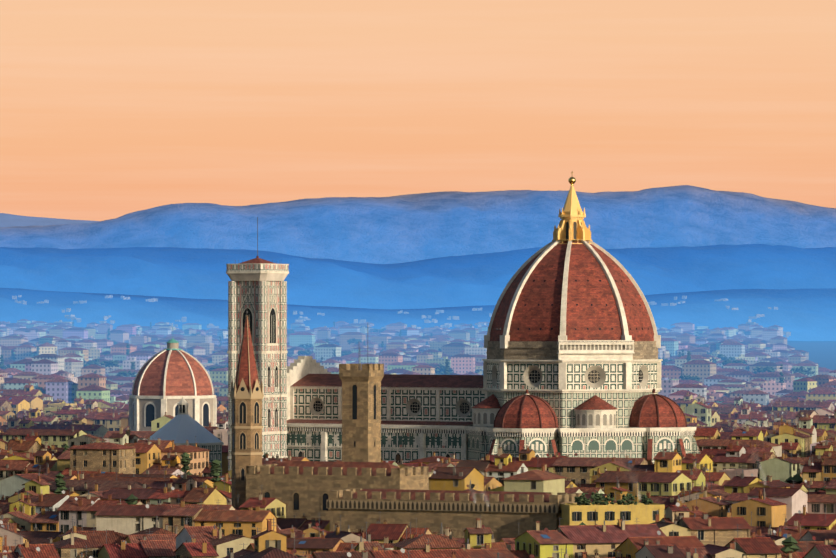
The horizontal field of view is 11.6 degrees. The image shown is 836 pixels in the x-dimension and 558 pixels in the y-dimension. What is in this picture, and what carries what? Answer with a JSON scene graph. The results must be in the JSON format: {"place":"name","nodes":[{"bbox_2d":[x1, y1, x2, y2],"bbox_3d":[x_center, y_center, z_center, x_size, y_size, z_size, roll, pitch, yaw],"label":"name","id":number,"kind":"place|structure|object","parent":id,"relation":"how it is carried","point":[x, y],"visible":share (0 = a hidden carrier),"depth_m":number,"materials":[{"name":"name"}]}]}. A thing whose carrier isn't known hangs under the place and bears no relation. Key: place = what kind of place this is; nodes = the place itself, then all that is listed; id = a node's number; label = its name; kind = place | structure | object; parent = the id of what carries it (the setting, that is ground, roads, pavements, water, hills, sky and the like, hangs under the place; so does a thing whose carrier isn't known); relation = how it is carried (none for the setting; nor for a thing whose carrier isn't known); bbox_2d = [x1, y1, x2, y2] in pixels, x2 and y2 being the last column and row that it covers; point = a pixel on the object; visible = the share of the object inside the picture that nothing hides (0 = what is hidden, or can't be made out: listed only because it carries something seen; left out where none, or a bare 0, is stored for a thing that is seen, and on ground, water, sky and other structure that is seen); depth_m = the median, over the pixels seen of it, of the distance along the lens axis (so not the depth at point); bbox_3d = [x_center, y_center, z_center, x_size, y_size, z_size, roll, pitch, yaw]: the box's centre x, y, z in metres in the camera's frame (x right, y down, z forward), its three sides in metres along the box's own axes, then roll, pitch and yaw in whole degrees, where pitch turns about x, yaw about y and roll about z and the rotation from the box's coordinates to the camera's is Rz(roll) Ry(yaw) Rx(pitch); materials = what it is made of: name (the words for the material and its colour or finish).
{"place":"outdoors","nodes":[
{"label":"outdoors","id":0,"kind":"place"},
{"bbox_2d":[0,213,98,226],"bbox_3d":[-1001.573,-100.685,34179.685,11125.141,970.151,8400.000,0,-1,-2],"label":"hill range","id":1,"kind":"structure","parent":0,"point":[9,220],"depth_m":34302.33,"materials":[{"name":"blue"}]},
{"bbox_2d":[42,337,766,506],"bbox_3d":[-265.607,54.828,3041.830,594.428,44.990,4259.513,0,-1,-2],"label":"houses","id":2,"kind":"structure","parent":0,"point":[473,485],"depth_m":1009.17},
{"bbox_2d":[0,244,835,308],"bbox_3d":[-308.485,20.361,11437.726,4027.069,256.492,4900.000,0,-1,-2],"label":"hill","id":3,"kind":"structure","parent":0,"point":[439,282],"depth_m":10355.90,"materials":[{"name":"blue"}]},
{"bbox_2d":[0,288,835,340],"bbox_3d":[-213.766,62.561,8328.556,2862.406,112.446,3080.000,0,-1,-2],"label":"hill","id":4,"kind":"structure","parent":0,"point":[804,314],"depth_m":7559.57,"materials":[{"name":"blue"}]},
{"bbox_2d":[12,295,790,336],"bbox_3d":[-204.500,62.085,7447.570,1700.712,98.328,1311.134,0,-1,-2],"label":"hillside houses","id":5,"kind":"structure","parent":4,"relation":"on","point":[301,319],"depth_m":7398.35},
{"bbox_2d":[0,380,835,477],"bbox_3d":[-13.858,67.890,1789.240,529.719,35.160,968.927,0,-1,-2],"label":"houses","id":6,"kind":"structure","parent":0,"point":[32,419],"depth_m":1672.56,"materials":[{"name":"tile"}]},
{"bbox_2d":[0,0,835,220],"label":"sky","id":7,"kind":"structure","parent":0,"point":[110,109],"materials":[{"name":"orange"}]},
{"bbox_2d":[787,341,835,369],"bbox_3d":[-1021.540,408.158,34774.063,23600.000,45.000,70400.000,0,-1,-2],"label":"ground","id":8,"kind":"structure","parent":0,"point":[822,354],"depth_m":5875.14,"materials":[{"name":"blue"}]},
{"bbox_2d":[129,338,216,430],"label":"domed chapel","id":9,"kind":"structure","parent":8,"relation":"on","point":[170,376],"depth_m":1625.39,"materials":[{"name":"tile"}]},
{"bbox_2d":[146,396,223,475],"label":"baptistery","id":10,"kind":"structure","parent":8,"relation":"on","point":[181,427],"depth_m":1409.21,"materials":[{"name":"stone"}]},
{"bbox_2d":[230,311,263,507],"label":"church steeple","id":11,"kind":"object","parent":8,"relation":"on","point":[246,394],"visible":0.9,"depth_m":1021.09,"materials":[{"name":"stone"}]},
{"bbox_2d":[226,217,288,470],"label":"campanile","id":12,"kind":"structure","parent":8,"relation":"on","point":[257,288],"depth_m":1358.65,"materials":[{"name":"stone"}]},
{"bbox_2d":[0,321,814,384],"bbox_3d":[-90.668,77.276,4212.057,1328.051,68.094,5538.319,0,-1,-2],"label":"buildings","id":13,"kind":"structure","parent":8,"relation":"on","point":[446,369],"depth_m":3637.09,"materials":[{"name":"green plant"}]},
{"bbox_2d":[246,364,581,541],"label":"fortress palace","id":14,"kind":"structure","parent":8,"relation":"on","point":[358,486],"depth_m":993.49,"materials":[{"name":"brown stone"}]},
{"bbox_2d":[0,424,835,554],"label":"houses","id":15,"kind":"structure","parent":8,"relation":"on","point":[162,486],"depth_m":1038.15,"materials":[{"name":"tile"}]},
{"bbox_2d":[0,185,835,263],"bbox_3d":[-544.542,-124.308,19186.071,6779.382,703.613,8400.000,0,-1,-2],"label":"mountain range","id":16,"kind":"structure","parent":8,"relation":"on","point":[400,228],"depth_m":17747.79,"materials":[{"name":"blue"}]},
{"bbox_2d":[0,319,835,405],"bbox_3d":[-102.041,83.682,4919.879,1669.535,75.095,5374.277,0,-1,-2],"label":"city","id":17,"kind":"object","parent":8,"relation":"on","point":[26,354],"visible":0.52,"depth_m":4044.87},
{"bbox_2d":[0,493,835,557],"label":"houses","id":18,"kind":"structure","parent":8,"relation":"on","point":[677,532],"depth_m":769.22,"materials":[{"name":"tile"}]},
{"bbox_2d":[54,437,825,557],"bbox_3d":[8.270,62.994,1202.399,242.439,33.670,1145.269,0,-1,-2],"label":"houses","id":19,"kind":"structure","parent":8,"relation":"on","point":[120,459],"depth_m":933.77,"materials":[{"name":"stucco"},{"name":"tile"},{"name":"stone"}]},
{"bbox_2d":[287,177,700,464],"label":"cathedral","id":20,"kind":"structure","parent":8,"relation":"on","point":[572,361],"depth_m":1320.06,"materials":[{"name":"stone"}]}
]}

